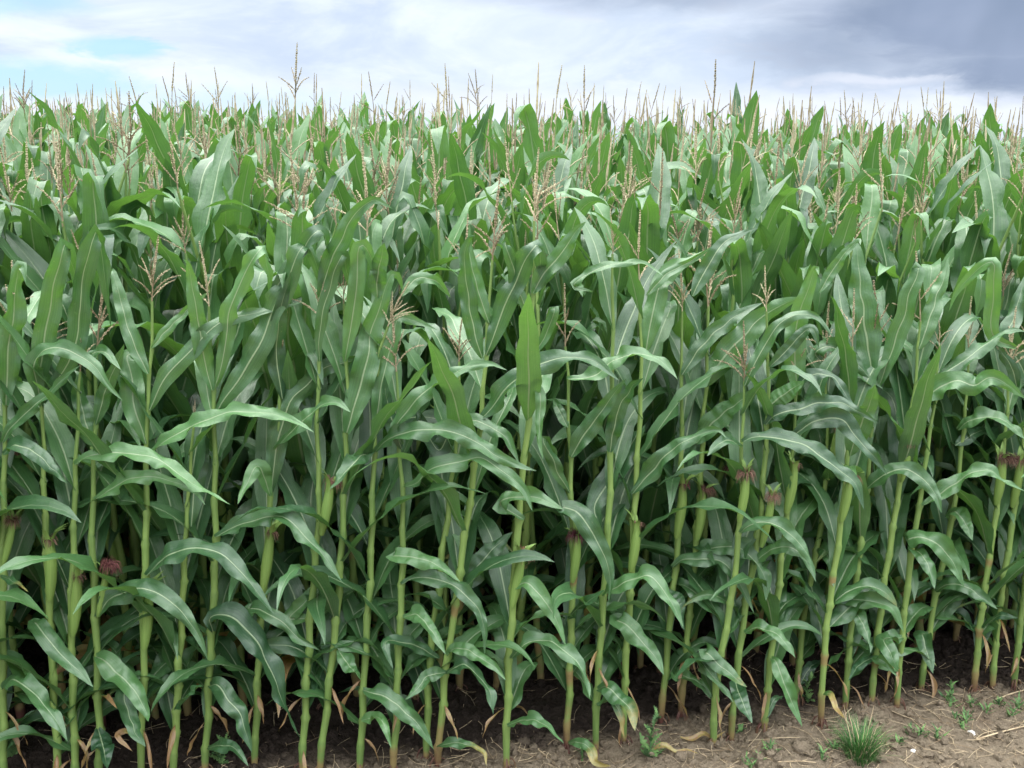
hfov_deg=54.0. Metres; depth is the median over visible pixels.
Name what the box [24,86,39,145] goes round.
corn plant
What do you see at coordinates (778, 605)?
corn plant
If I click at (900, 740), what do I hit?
weed
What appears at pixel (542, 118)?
corn plant
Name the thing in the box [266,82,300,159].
corn plant
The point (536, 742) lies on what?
soil crumbs
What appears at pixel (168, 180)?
corn plant
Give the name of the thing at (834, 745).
weed
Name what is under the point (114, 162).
corn plant
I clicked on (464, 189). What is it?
corn plant
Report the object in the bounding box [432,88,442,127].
corn plant
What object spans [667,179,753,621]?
corn plant
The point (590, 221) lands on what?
corn plant
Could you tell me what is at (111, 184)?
corn plant
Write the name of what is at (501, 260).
corn plant
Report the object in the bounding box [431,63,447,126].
corn plant
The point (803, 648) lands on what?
corn plant
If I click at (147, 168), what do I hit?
corn plant
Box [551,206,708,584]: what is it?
corn plant
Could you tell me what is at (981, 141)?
corn plant
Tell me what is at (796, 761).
straw
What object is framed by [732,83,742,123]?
corn plant
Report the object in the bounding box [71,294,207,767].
corn plant
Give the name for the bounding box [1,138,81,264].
corn plant
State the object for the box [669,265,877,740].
corn plant
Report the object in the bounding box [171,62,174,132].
corn plant
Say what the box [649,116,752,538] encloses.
corn plant
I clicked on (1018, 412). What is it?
corn plant
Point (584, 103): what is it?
corn plant
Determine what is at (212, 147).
corn plant
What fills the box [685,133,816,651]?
corn plant
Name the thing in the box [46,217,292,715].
corn plant
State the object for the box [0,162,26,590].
corn plant
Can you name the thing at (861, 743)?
grass tuft
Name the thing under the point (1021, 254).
corn plant
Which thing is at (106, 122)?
corn plant
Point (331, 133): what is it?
corn plant
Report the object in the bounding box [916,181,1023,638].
corn plant
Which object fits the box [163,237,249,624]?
corn plant
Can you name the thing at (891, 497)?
corn plant
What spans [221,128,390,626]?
corn plant
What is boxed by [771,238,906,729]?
corn plant
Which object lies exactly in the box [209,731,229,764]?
weed
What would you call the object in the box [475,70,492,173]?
corn plant
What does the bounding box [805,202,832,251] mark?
corn plant
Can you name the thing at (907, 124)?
corn plant
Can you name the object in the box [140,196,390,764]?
corn plant
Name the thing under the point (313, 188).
corn plant
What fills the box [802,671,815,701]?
weed
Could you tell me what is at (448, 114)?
corn plant
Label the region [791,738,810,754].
earth clod
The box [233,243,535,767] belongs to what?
corn plant
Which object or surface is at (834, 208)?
corn plant
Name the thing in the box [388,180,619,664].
corn plant
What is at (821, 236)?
corn plant
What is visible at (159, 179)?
corn plant
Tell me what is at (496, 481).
corn plant
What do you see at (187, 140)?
corn plant
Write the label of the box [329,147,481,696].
corn plant
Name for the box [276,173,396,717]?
corn plant
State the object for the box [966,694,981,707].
weed
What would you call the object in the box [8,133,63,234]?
corn plant
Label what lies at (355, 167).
corn plant
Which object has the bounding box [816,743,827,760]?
weed
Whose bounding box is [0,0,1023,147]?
sky
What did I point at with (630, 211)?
corn plant
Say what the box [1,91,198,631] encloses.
corn plant
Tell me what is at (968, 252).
corn plant
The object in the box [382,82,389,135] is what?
corn plant
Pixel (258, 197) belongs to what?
corn plant
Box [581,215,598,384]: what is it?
corn plant
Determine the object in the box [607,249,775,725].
corn plant
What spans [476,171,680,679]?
corn plant
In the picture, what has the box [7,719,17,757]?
weed
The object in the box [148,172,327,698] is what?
corn plant
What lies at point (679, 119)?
corn plant
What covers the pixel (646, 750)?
weed
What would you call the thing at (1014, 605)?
corn plant
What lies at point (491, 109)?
corn plant
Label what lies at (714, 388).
corn plant
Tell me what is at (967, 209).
corn plant
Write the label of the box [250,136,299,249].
corn plant
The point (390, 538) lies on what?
corn plant
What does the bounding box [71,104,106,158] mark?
corn plant
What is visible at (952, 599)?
corn plant
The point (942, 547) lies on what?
corn plant
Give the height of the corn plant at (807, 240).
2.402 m
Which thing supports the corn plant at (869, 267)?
on the ground
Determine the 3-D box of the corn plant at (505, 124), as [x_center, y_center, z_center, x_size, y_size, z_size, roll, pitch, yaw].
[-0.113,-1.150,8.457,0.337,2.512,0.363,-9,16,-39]
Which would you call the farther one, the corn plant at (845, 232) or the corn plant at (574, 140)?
the corn plant at (574, 140)
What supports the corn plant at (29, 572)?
on the ground
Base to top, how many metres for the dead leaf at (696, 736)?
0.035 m
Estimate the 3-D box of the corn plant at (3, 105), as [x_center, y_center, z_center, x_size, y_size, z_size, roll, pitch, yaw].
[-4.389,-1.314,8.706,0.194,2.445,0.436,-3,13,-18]
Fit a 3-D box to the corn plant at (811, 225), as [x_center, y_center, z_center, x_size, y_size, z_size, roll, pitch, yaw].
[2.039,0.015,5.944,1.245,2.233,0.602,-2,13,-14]
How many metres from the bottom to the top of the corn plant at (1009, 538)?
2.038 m
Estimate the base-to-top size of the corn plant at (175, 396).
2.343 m
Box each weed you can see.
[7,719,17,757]
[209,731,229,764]
[576,736,590,760]
[639,705,664,757]
[736,723,745,732]
[741,751,755,767]
[761,737,781,752]
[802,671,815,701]
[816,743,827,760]
[825,739,839,749]
[895,734,905,744]
[902,721,915,734]
[913,723,929,736]
[931,724,948,739]
[938,679,957,700]
[946,696,961,707]
[956,706,974,723]
[958,719,968,729]
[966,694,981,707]
[979,702,992,713]
[993,696,1007,706]
[1005,704,1021,716]
[1010,691,1023,708]
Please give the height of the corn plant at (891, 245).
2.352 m
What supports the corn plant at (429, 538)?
on the ground
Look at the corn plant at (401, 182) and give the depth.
4.55 m
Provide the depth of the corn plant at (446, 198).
4.97 m
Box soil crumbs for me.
[7,563,1023,767]
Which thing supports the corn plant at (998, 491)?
on the ground
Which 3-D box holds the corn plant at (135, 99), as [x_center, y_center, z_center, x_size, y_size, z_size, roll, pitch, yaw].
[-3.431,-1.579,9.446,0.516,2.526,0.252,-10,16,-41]
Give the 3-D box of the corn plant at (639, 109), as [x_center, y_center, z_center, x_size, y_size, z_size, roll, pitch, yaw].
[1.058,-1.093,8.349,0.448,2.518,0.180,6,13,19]
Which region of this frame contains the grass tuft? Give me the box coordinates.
[825,707,902,766]
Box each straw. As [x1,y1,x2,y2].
[778,761,815,762]
[976,726,1023,739]
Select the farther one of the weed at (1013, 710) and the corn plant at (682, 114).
the corn plant at (682, 114)
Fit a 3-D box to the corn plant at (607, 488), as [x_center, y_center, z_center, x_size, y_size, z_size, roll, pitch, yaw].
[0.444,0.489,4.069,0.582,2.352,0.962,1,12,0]
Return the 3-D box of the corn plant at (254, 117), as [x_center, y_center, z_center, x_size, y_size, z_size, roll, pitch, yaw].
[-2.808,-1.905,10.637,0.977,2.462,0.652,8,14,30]
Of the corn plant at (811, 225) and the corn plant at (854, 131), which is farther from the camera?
the corn plant at (854, 131)
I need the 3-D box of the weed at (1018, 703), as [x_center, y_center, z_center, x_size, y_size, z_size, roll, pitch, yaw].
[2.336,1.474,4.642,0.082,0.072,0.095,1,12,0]
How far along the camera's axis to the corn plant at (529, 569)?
4.64 m
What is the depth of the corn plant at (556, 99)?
7.98 m
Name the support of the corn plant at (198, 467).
on the ground
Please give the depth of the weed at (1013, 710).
4.54 m
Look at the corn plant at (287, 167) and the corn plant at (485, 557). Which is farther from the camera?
the corn plant at (287, 167)
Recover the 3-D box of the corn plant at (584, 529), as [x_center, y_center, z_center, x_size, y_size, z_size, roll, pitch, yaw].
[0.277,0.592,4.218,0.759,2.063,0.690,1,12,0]
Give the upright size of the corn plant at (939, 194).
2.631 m
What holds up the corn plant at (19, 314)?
on the ground
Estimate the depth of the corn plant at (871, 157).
5.23 m
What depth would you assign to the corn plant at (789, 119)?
8.39 m
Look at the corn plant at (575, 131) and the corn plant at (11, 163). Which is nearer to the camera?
the corn plant at (11, 163)
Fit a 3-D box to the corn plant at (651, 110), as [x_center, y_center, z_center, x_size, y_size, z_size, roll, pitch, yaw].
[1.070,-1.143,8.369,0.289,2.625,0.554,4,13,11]
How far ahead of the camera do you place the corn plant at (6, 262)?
4.24 m
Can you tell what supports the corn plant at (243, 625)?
on the ground
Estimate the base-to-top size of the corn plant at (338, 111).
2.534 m
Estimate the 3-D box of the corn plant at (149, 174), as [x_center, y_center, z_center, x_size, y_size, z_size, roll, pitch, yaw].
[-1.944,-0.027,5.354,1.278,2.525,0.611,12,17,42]
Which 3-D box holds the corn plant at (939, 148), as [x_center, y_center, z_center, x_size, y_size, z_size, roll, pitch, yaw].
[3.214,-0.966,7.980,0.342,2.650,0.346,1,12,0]
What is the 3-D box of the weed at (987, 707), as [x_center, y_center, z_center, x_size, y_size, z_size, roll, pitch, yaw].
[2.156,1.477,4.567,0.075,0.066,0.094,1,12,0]
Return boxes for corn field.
[0,61,1023,641]
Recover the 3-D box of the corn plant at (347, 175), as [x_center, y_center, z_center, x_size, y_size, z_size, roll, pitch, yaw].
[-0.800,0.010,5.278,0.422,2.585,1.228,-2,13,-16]
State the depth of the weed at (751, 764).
4.15 m
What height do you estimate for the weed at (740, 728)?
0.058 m
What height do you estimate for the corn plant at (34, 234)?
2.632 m
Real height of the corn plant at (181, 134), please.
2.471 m
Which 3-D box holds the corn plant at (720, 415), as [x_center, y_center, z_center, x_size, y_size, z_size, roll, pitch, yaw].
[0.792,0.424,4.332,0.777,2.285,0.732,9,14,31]
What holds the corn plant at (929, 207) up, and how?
on the ground
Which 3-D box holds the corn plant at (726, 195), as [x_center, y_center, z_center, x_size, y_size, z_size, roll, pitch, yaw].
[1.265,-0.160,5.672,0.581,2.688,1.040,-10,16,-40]
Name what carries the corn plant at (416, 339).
on the ground
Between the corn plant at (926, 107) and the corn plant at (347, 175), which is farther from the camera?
the corn plant at (926, 107)
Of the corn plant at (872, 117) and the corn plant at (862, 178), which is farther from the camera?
the corn plant at (872, 117)
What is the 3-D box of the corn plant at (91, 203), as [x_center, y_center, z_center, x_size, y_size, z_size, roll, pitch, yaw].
[-1.591,0.344,4.147,1.246,2.564,0.434,11,16,38]
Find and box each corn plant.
[0,108,87,724]
[0,119,23,581]
[0,136,209,727]
[0,147,66,679]
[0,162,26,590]
[0,215,110,726]
[0,224,168,767]
[0,236,312,767]
[0,260,79,767]
[0,265,101,709]
[0,299,228,767]
[1,86,4,143]
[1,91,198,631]
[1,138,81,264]
[5,149,247,719]
[6,193,23,630]
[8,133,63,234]
[10,126,156,604]
[13,70,30,126]
[15,158,128,582]
[15,235,59,634]
[17,229,252,693]
[18,255,153,587]
[20,132,80,640]
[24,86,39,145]
[41,149,76,216]
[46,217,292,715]
[60,211,73,232]
[65,105,172,643]
[65,132,147,670]
[70,99,74,141]
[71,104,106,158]
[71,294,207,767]
[73,354,268,767]
[77,225,341,767]
[83,90,93,135]
[86,200,272,720]
[95,102,109,148]
[100,118,149,347]
[109,127,368,706]
[117,158,257,632]
[122,76,159,124]
[132,158,210,662]
[136,102,261,659]
[138,122,184,193]
[138,153,253,608]
[139,159,161,220]
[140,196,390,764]
[145,135,187,222]
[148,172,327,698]
[151,102,175,133]
[162,76,192,143]
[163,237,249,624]
[170,141,382,705]
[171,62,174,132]
[173,106,288,247]
[176,75,195,137]
[186,67,227,150]
[209,151,364,633]
[214,113,257,575]
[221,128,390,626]
[230,251,393,767]
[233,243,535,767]
[237,152,337,555]
[238,147,322,630]
[242,239,485,767]
[245,154,284,539]
[246,83,277,133]
[248,148,291,250]
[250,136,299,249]
[255,132,337,248]
[265,272,532,767]
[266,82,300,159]
[270,109,288,131]
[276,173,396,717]
[278,87,301,127]
[279,44,308,128]
[303,75,336,160]
[310,133,379,577]
[314,158,497,643]
[316,134,429,652]
[326,132,428,639]
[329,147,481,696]
[330,99,334,152]
[330,138,430,612]
[331,97,345,136]
[331,240,518,701]
[332,170,391,541]
[333,168,584,690]
[339,318,553,758]
[348,177,617,767]
[354,214,529,678]
[357,73,389,164]
[381,173,445,623]
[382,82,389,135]
[384,157,461,556]
[384,177,512,639]
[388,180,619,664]
[397,129,513,587]
[404,87,414,122]
[405,133,516,629]
[407,234,629,691]
[411,107,417,138]
[411,147,590,767]
[411,230,583,640]
[420,138,650,679]
[421,76,449,151]
[423,167,495,510]
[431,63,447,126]
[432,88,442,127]
[438,144,593,616]
[459,73,482,105]
[464,103,490,176]
[470,146,539,594]
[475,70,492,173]
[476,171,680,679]
[478,146,570,540]
[479,158,589,632]
[480,74,500,161]
[487,186,537,546]
[500,107,523,146]
[502,284,676,766]
[504,100,507,147]
[505,162,645,641]
[512,210,774,746]
[515,153,598,544]
[530,191,600,570]
[537,102,550,130]
[538,180,724,674]
[549,223,680,668]
[551,143,671,678]
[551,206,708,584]
[551,207,682,754]
[555,65,564,151]
[561,83,577,149]
[567,95,611,134]
[568,136,576,151]
[573,212,707,599]
[577,65,594,153]
[578,215,795,720]
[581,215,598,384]
[587,176,605,575]
[595,146,680,599]
[598,173,804,669]
[603,167,704,462]
[607,95,622,140]
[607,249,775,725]
[607,252,714,673]
[616,134,626,167]
[622,228,863,746]
[624,88,627,133]
[630,95,645,119]
[639,196,765,659]
[639,213,699,587]
[647,83,662,140]
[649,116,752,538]
[658,266,886,733]
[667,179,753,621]
[668,103,688,146]
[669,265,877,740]
[675,97,684,133]
[676,86,694,144]
[679,122,750,461]
[683,215,789,631]
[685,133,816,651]
[685,209,704,303]
[688,59,729,144]
[689,267,773,617]
[690,111,775,538]
[697,149,827,620]
[703,176,924,667]
[704,137,817,561]
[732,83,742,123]
[736,196,841,654]
[753,301,903,705]
[766,96,786,154]
[766,97,779,151]
[769,187,814,577]
[771,143,884,654]
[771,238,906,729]
[781,100,790,138]
[784,237,941,711]
[792,184,873,657]
[801,185,824,248]
[802,251,1023,706]
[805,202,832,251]
[808,162,916,607]
[808,196,890,249]
[812,164,860,540]
[813,194,947,608]
[815,312,1023,709]
[816,132,835,175]
[820,101,828,167]
[821,121,898,566]
[821,176,860,563]
[822,162,997,641]
[826,97,842,176]
[835,91,857,161]
[835,99,864,161]
[844,145,979,553]
[851,194,920,655]
[852,95,862,152]
[861,93,883,145]
[868,187,940,629]
[871,165,981,558]
[872,192,927,521]
[876,96,884,124]
[884,257,1023,692]
[887,109,901,132]
[888,150,957,548]
[889,172,966,528]
[900,101,921,148]
[900,191,1023,647]
[906,164,1023,564]
[906,244,1023,642]
[906,277,1023,688]
[912,145,1023,642]
[912,296,1023,697]
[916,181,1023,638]
[920,87,931,143]
[922,156,982,593]
[923,129,1012,543]
[924,89,946,181]
[924,160,1023,635]
[926,87,928,126]
[932,112,948,138]
[936,387,1023,691]
[948,124,1023,568]
[957,107,968,135]
[958,109,967,154]
[958,149,973,207]
[970,145,1022,546]
[994,398,1023,568]
[1008,580,1019,627]
[1018,96,1023,162]
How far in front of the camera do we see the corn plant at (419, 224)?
4.44 m
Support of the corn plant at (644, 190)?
on the ground
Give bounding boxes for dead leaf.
[652,742,696,752]
[680,731,724,740]
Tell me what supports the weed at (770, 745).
on the ground
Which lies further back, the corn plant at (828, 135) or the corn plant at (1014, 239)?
the corn plant at (828, 135)
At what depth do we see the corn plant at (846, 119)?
8.51 m
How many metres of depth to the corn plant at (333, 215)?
4.53 m
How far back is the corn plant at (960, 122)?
9.07 m
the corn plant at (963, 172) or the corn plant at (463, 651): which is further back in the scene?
the corn plant at (963, 172)
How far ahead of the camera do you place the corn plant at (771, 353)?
5.07 m
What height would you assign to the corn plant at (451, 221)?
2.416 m
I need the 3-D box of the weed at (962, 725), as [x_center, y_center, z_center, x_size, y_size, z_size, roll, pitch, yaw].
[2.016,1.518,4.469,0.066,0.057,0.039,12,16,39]
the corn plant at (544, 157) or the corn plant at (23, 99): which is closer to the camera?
the corn plant at (544, 157)
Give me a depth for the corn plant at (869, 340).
4.23 m
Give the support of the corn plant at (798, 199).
on the ground
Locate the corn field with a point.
(672, 141)
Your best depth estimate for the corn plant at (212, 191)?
4.08 m
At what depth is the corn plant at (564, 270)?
4.43 m
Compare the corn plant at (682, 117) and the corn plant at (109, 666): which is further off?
the corn plant at (682, 117)
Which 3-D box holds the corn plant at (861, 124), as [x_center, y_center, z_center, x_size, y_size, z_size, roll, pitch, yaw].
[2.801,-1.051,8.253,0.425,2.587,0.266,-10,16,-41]
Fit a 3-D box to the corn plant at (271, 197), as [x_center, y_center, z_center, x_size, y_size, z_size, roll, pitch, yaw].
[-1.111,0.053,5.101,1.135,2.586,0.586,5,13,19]
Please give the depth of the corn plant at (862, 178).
5.00 m
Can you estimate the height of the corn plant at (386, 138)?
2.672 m
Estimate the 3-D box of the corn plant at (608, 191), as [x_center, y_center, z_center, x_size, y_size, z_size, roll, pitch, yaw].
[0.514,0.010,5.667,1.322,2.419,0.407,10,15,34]
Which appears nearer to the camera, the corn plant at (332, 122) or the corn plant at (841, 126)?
the corn plant at (841, 126)
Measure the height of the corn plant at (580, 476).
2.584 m
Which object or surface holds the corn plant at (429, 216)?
on the ground
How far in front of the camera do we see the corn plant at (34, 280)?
4.02 m
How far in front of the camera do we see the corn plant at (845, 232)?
4.50 m
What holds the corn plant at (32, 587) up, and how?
on the ground
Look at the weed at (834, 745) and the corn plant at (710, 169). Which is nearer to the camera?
the weed at (834, 745)
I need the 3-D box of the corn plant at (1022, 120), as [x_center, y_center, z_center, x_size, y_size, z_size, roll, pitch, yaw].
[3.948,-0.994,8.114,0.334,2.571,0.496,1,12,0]
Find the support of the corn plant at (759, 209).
on the ground
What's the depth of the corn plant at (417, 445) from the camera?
4.54 m
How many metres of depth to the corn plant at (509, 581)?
3.85 m
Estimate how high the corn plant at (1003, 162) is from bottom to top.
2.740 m
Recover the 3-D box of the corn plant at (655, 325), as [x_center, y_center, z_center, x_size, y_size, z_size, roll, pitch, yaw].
[0.513,0.453,4.190,1.024,2.334,0.637,1,12,0]
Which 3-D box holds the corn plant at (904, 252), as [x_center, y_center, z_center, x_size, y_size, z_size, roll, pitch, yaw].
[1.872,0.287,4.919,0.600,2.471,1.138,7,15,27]
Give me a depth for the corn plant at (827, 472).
4.54 m
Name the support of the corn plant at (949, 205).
on the ground
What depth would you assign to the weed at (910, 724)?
4.38 m
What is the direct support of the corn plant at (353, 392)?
on the ground
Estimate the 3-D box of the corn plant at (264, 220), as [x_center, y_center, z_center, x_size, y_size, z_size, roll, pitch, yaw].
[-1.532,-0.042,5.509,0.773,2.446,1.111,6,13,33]
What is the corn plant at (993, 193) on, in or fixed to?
on the ground
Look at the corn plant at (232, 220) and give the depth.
4.66 m
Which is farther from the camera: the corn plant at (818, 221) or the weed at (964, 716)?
the corn plant at (818, 221)
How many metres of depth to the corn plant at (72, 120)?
7.88 m
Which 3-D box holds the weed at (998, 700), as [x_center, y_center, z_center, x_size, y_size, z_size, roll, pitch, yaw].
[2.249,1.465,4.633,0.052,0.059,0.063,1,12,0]
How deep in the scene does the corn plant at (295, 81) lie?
7.31 m
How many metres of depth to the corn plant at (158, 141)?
4.29 m
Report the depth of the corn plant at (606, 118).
10.33 m
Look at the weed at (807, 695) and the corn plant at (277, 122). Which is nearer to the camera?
the weed at (807, 695)
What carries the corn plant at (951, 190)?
on the ground
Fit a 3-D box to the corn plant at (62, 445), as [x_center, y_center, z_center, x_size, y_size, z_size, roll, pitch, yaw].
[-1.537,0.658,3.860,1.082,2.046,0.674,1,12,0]
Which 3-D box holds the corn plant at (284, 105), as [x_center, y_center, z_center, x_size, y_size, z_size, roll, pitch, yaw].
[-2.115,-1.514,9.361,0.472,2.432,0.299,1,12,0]
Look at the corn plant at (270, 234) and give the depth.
4.56 m
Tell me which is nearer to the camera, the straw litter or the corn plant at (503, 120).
the straw litter
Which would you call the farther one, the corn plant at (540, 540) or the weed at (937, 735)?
the corn plant at (540, 540)
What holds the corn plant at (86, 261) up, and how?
on the ground
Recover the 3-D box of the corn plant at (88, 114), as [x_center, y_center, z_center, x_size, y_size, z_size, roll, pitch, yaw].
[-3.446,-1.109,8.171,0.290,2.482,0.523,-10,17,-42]
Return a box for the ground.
[8,485,1023,767]
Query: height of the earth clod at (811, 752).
0.039 m
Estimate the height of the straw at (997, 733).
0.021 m
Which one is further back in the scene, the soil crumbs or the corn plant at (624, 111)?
the corn plant at (624, 111)
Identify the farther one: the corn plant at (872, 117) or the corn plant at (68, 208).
the corn plant at (872, 117)
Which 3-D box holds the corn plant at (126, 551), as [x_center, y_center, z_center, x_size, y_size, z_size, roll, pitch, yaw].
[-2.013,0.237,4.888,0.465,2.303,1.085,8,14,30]
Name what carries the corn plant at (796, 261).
on the ground
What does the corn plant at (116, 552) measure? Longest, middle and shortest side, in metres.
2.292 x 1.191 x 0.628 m
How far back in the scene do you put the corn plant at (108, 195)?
4.29 m
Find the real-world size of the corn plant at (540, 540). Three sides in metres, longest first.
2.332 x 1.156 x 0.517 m
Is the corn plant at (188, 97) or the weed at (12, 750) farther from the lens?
the corn plant at (188, 97)
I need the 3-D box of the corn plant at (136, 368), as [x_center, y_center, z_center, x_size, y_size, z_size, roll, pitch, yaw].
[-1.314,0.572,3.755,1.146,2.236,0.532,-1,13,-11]
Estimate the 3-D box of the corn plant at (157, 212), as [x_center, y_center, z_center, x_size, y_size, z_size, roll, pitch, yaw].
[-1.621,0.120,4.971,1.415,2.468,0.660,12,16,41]
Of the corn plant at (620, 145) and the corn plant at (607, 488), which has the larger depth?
the corn plant at (620, 145)
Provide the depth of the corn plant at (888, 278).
4.71 m
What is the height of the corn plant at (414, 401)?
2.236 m
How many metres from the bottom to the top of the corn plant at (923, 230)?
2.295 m
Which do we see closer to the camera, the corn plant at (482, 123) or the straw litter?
the straw litter
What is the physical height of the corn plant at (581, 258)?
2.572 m
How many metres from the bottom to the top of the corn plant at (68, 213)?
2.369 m
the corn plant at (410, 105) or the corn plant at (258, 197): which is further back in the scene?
the corn plant at (410, 105)
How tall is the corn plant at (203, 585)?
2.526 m
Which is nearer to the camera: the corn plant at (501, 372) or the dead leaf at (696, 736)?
the dead leaf at (696, 736)
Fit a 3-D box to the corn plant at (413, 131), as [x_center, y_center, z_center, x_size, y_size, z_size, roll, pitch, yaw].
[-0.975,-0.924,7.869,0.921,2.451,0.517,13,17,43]
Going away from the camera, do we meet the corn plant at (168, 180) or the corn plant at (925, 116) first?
the corn plant at (168, 180)
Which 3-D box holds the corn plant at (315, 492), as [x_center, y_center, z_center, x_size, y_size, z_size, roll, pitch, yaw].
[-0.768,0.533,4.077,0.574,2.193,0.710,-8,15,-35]
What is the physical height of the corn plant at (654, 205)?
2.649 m
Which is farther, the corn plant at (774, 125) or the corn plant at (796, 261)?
the corn plant at (774, 125)
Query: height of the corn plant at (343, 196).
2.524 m
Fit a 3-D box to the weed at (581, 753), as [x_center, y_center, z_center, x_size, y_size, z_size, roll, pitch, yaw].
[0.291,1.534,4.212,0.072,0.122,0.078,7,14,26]
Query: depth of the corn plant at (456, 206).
5.08 m
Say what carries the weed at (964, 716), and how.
on the ground
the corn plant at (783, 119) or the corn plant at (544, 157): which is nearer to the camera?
the corn plant at (544, 157)
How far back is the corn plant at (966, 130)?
8.69 m
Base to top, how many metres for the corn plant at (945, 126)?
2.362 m
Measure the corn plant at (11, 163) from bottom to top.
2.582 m
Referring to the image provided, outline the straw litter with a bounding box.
[21,629,1023,767]
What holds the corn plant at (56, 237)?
on the ground
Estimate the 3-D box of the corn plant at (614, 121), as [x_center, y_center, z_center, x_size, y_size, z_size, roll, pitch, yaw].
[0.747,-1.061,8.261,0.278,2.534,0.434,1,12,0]
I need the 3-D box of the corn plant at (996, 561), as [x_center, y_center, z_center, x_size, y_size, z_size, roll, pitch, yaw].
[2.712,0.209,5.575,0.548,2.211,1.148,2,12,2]
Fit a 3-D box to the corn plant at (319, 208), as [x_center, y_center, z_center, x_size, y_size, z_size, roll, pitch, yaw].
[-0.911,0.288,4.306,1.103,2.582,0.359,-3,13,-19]
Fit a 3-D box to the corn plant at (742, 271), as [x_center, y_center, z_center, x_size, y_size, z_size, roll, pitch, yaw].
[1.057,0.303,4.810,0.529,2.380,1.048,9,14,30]
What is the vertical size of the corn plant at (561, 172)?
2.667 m
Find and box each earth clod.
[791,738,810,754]
[805,747,817,757]
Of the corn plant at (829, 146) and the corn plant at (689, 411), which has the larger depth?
the corn plant at (829, 146)
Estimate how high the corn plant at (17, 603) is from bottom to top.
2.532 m
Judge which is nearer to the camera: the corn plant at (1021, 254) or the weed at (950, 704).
the weed at (950, 704)
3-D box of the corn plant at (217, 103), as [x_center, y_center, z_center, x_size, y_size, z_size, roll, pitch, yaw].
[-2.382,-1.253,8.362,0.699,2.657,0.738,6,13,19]
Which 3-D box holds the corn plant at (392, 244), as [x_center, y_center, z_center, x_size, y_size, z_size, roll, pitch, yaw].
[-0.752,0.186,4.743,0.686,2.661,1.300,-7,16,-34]
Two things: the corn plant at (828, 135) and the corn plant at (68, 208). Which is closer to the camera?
the corn plant at (68, 208)
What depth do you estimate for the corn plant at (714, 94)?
7.66 m
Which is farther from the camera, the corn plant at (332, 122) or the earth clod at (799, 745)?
the corn plant at (332, 122)
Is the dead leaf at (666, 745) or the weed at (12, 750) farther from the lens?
the dead leaf at (666, 745)
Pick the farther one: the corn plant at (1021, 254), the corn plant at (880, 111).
the corn plant at (880, 111)
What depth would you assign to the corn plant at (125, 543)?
4.60 m
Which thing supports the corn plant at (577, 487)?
on the ground
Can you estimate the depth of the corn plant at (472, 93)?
8.29 m
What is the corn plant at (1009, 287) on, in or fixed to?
on the ground
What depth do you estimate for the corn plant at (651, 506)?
4.61 m
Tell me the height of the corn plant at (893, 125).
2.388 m
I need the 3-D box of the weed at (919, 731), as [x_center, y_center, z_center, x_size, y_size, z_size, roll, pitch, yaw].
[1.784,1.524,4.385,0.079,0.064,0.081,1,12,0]
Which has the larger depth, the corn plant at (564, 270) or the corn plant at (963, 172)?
the corn plant at (963, 172)
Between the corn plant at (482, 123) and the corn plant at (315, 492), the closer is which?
the corn plant at (315, 492)
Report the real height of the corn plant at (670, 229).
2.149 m
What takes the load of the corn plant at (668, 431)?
on the ground
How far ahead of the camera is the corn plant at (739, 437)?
4.09 m
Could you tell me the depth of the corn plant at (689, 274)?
5.33 m
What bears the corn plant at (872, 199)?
on the ground
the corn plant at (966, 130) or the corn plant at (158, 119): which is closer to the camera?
the corn plant at (966, 130)
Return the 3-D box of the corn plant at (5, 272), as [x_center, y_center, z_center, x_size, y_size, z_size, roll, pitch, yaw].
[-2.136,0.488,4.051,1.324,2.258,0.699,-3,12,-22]
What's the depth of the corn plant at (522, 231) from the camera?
5.12 m
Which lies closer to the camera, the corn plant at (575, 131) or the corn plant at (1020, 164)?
the corn plant at (1020, 164)
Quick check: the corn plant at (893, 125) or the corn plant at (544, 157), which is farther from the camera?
the corn plant at (893, 125)
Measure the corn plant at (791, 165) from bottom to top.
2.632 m
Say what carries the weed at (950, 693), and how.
on the ground

